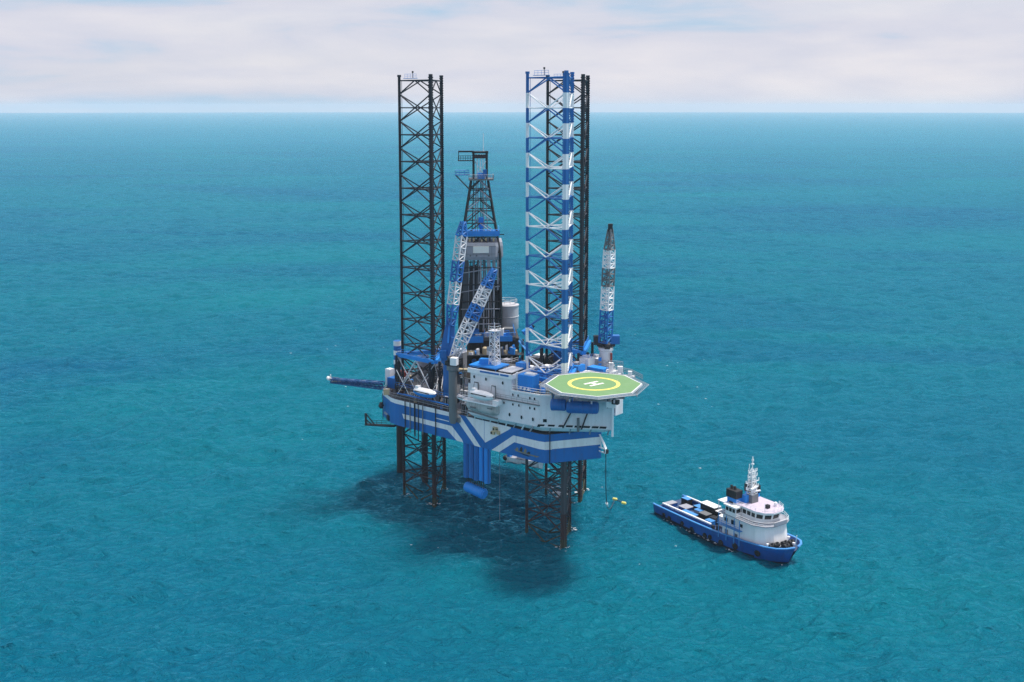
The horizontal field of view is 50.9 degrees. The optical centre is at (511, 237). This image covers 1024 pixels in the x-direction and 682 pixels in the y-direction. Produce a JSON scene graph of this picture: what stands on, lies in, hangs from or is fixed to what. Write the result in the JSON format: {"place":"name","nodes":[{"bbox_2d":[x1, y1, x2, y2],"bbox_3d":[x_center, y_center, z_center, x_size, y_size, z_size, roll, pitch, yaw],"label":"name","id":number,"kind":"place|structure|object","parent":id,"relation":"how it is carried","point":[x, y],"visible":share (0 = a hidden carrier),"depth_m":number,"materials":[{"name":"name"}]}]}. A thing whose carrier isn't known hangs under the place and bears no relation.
{"place":"outdoors","nodes":[
{"label":"outdoors","id":0,"kind":"place"},
{"bbox_2d":[0,112,1023,681],"bbox_3d":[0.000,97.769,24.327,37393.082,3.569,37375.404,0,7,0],"label":"sea","id":1,"kind":"structure","parent":0,"point":[818,316],"depth_m":362.92,"materials":[{"name":"liquid"}]},
{"bbox_2d":[326,67,648,548],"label":"jack up rig","id":2,"kind":"object","parent":1,"relation":"in","point":[518,417],"visible":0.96,"depth_m":260.52,"materials":[{"name":"blue metal"}]},
{"bbox_2d":[385,368,394,384],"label":"cargo container","id":3,"kind":"object","parent":2,"relation":"on","point":[389,372],"visible":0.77,"depth_m":281.24,"materials":[{"name":"white metal"}]},
{"bbox_2d":[387,375,394,388],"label":"cargo container","id":4,"kind":"object","parent":2,"relation":"on","point":[391,382],"visible":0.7,"depth_m":278.29,"materials":[{"name":"blue metal"}]},
{"bbox_2d":[413,379,438,398],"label":"lifeboat","id":5,"kind":"object","parent":2,"relation":"attached to","point":[418,390],"visible":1,"depth_m":259.86,"materials":[{"name":"white plastic"}]},
{"bbox_2d":[456,390,467,399],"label":"rescue boat","id":6,"kind":"object","parent":2,"relation":"attached to","point":[459,396],"visible":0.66,"depth_m":251.63,"materials":[{"name":"grey paint"}]},
{"bbox_2d":[462,372,470,377],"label":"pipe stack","id":7,"kind":"object","parent":2,"relation":"on","point":[467,374],"visible":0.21,"depth_m":263.02,"materials":[{"name":"metal"}]},
{"bbox_2d":[463,478,487,498],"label":"hanging fender","id":8,"kind":"object","parent":2,"relation":"hanging from","point":[476,490],"visible":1,"depth_m":253.75,"materials":[{"name":"blue rubber"}]},
{"bbox_2d":[469,381,495,400],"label":"lifeboat","id":9,"kind":"object","parent":2,"relation":"attached to","point":[480,394],"visible":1,"depth_m":242.64,"materials":[{"name":"white plastic"}]},
{"bbox_2d":[516,361,525,370],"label":"cargo container","id":10,"kind":"object","parent":2,"relation":"on","point":[522,364],"visible":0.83,"depth_m":247.02,"materials":[{"name":"blue metal"}]},
{"bbox_2d":[550,395,565,410],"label":"liferaft tank","id":11,"kind":"object","parent":2,"relation":"attached to","point":[557,404],"visible":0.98,"depth_m":234.11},
{"bbox_2d":[566,397,598,413],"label":"liferaft tank","id":12,"kind":"object","parent":2,"relation":"attached to","point":[582,407],"visible":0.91,"depth_m":233.18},
{"bbox_2d":[587,365,608,372],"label":"cargo container","id":13,"kind":"object","parent":2,"relation":"on","point":[597,368],"visible":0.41,"depth_m":252.30,"materials":[{"name":"blue metal"}]},
{"bbox_2d":[605,454,625,508],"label":"transfer hose","id":14,"kind":"object","parent":2,"relation":"hanging from","point":[615,499],"visible":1,"depth_m":250.02,"materials":[{"name":"rubber"}]},
{"bbox_2d":[503,454,542,468],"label":"workboat","id":15,"kind":"object","parent":1,"relation":"on","point":[511,458],"visible":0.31,"depth_m":301.97,"materials":[{"name":"grey paint"}]},
{"bbox_2d":[345,329,732,551],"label":"foam","id":16,"kind":"object","parent":1,"relation":"on","point":[558,493],"visible":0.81,"depth_m":279.16,"materials":[{"name":"white"}]},
{"bbox_2d":[653,457,801,563],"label":"supply boat","id":17,"kind":"object","parent":1,"relation":"on","point":[751,522],"visible":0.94,"depth_m":242.12,"materials":[{"name":"blue metal"}]},
{"bbox_2d":[664,500,677,506],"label":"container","id":18,"kind":"object","parent":17,"relation":"on","point":[673,503],"visible":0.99,"depth_m":265.49,"materials":[{"name":"white metal"}]},
{"bbox_2d":[679,503,692,510],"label":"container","id":19,"kind":"object","parent":17,"relation":"on","point":[686,506],"visible":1,"depth_m":263.36,"materials":[{"name":"white metal"}]},
{"bbox_2d":[681,496,691,504],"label":"cargo container","id":20,"kind":"object","parent":17,"relation":"on","point":[685,500],"visible":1,"depth_m":266.17,"materials":[{"name":"blue metal"}]},
{"bbox_2d":[681,509,697,516],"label":"cargo tray","id":21,"kind":"object","parent":17,"relation":"on","point":[690,512],"visible":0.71,"depth_m":259.22,"materials":[{"name":"blue metal"}]},
{"bbox_2d":[694,508,703,513],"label":"cargo bin","id":22,"kind":"object","parent":17,"relation":"on","point":[696,510],"visible":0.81,"depth_m":260.06,"materials":[{"name":"blue metal"}]},
{"bbox_2d":[698,510,711,519],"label":"cargo container","id":23,"kind":"object","parent":17,"relation":"on","point":[704,514],"visible":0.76,"depth_m":256.72,"materials":[{"name":"black metal"}]},
{"bbox_2d":[705,518,714,524],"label":"cargo container","id":24,"kind":"object","parent":17,"relation":"on","point":[712,521],"visible":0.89,"depth_m":252.12,"materials":[{"name":"blue metal"}]},
{"bbox_2d":[700,500,720,514],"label":"cargo container","id":25,"kind":"object","parent":17,"relation":"on","point":[709,506],"visible":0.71,"depth_m":258.96,"materials":[{"name":"white metal"}]},
{"bbox_2d":[709,515,717,523],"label":"cargo container","id":26,"kind":"object","parent":17,"relation":"on","point":[713,517],"visible":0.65,"depth_m":254.75,"materials":[{"name":"grey metal"}]},
{"bbox_2d":[0,0,1023,112],"label":"sky","id":27,"kind":"structure","parent":0,"point":[57,56],"materials":[{"name":"white"}]}
]}

